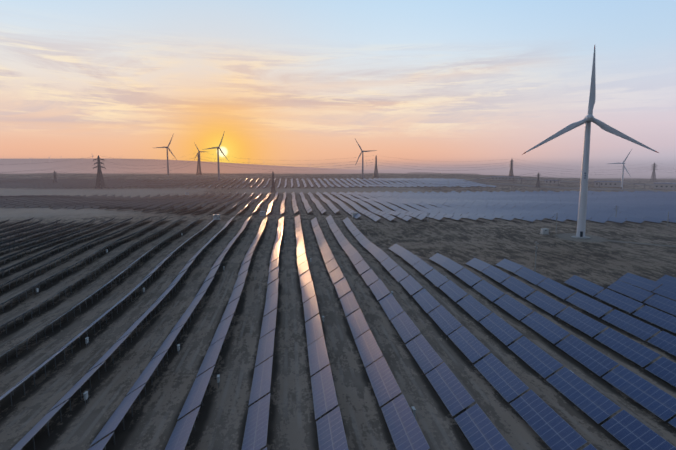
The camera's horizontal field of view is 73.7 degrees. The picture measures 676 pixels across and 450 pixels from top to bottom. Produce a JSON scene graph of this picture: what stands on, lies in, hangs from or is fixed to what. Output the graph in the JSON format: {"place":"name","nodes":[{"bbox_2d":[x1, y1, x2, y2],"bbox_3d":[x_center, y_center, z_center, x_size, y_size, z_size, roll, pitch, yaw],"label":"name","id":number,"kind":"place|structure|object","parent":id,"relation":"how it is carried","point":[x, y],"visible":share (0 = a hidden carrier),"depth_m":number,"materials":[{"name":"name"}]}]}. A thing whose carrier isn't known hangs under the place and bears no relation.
{"place":"outdoors","nodes":[
{"label":"outdoors","id":0,"kind":"place"},
{"bbox_2d":[0,158,675,449],"bbox_3d":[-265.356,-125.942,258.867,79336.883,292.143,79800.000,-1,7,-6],"label":"ground","id":1,"kind":"structure","parent":0,"point":[607,254],"depth_m":99.30,"materials":[{"name":"soil"}]},
{"bbox_2d":[156,136,176,175],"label":"turbine","id":2,"kind":"object","parent":1,"relation":"on","point":[167,147],"visible":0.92,"depth_m":785.20,"materials":[{"name":"grey metal"}]},
{"bbox_2d":[195,146,204,173],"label":"turbine","id":3,"kind":"object","parent":1,"relation":"on","point":[199,156],"visible":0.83,"depth_m":874.65,"materials":[{"name":"grey metal"}]},
{"bbox_2d":[202,131,228,180],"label":"turbine","id":4,"kind":"object","parent":1,"relation":"on","point":[218,148],"visible":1,"depth_m":648.74,"materials":[{"name":"grey metal"}]},
{"bbox_2d":[0,201,675,449],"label":"solar tables","id":5,"kind":"object","parent":1,"relation":"on","point":[552,428],"visible":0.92,"depth_m":78.48,"materials":[{"name":"blue glass"}]},
{"bbox_2d":[0,178,675,211],"bbox_3d":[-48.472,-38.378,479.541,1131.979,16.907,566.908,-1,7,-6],"label":"solar tables","id":6,"kind":"object","parent":1,"relation":"on","point":[653,200],"visible":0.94,"depth_m":415.77,"materials":[{"name":"blue glass"}]},
{"bbox_2d":[0,152,675,188],"bbox_3d":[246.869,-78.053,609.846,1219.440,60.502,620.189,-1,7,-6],"label":"power line","id":7,"kind":"object","parent":1,"relation":"on","point":[101,180],"visible":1,"depth_m":716.12,"materials":[{"name":"grey metal"}]},
{"bbox_2d":[2,171,675,192],"bbox_3d":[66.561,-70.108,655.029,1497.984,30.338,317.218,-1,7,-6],"label":"power line","id":8,"kind":"object","parent":1,"relation":"on","point":[273,180],"visible":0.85,"depth_m":546.99,"materials":[{"name":"grey metal"}]},
{"bbox_2d":[36,233,661,416],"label":"electrical boxes","id":9,"kind":"object","parent":1,"relation":"on","point":[85,393],"visible":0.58,"depth_m":74.55,"materials":[{"name":"grey paint"}]},
{"bbox_2d":[355,139,376,178],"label":"turbine","id":10,"kind":"object","parent":1,"relation":"on","point":[362,151],"visible":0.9,"depth_m":679.44,"materials":[{"name":"grey metal"}]},
{"bbox_2d":[185,192,548,234],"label":"electrical boxes","id":11,"kind":"object","parent":1,"relation":"on","point":[544,231],"visible":0.79,"depth_m":233.58,"materials":[{"name":"grey paint"}]},
{"bbox_2d":[258,183,668,271],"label":"service poles","id":12,"kind":"object","parent":1,"relation":"on","point":[616,206],"visible":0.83,"depth_m":195.16,"materials":[{"name":"grey metal"}]},
{"bbox_2d":[463,176,675,191],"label":"solar panels","id":13,"kind":"object","parent":1,"relation":"on","point":[667,186],"visible":0.81,"depth_m":571.23,"materials":[{"name":"grey"}]},
{"bbox_2d":[523,45,658,238],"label":"turbine","id":14,"kind":"object","parent":1,"relation":"on","point":[588,119],"visible":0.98,"depth_m":178.53,"materials":[{"name":"grey metal"}]},
{"bbox_2d":[609,149,631,188],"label":"turbine","id":15,"kind":"object","parent":1,"relation":"on","point":[623,163],"visible":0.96,"depth_m":530.30,"materials":[{"name":"grey metal"}]},
{"bbox_2d":[0,0,675,169],"label":"sky","id":16,"kind":"structure","parent":0,"point":[451,82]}
]}

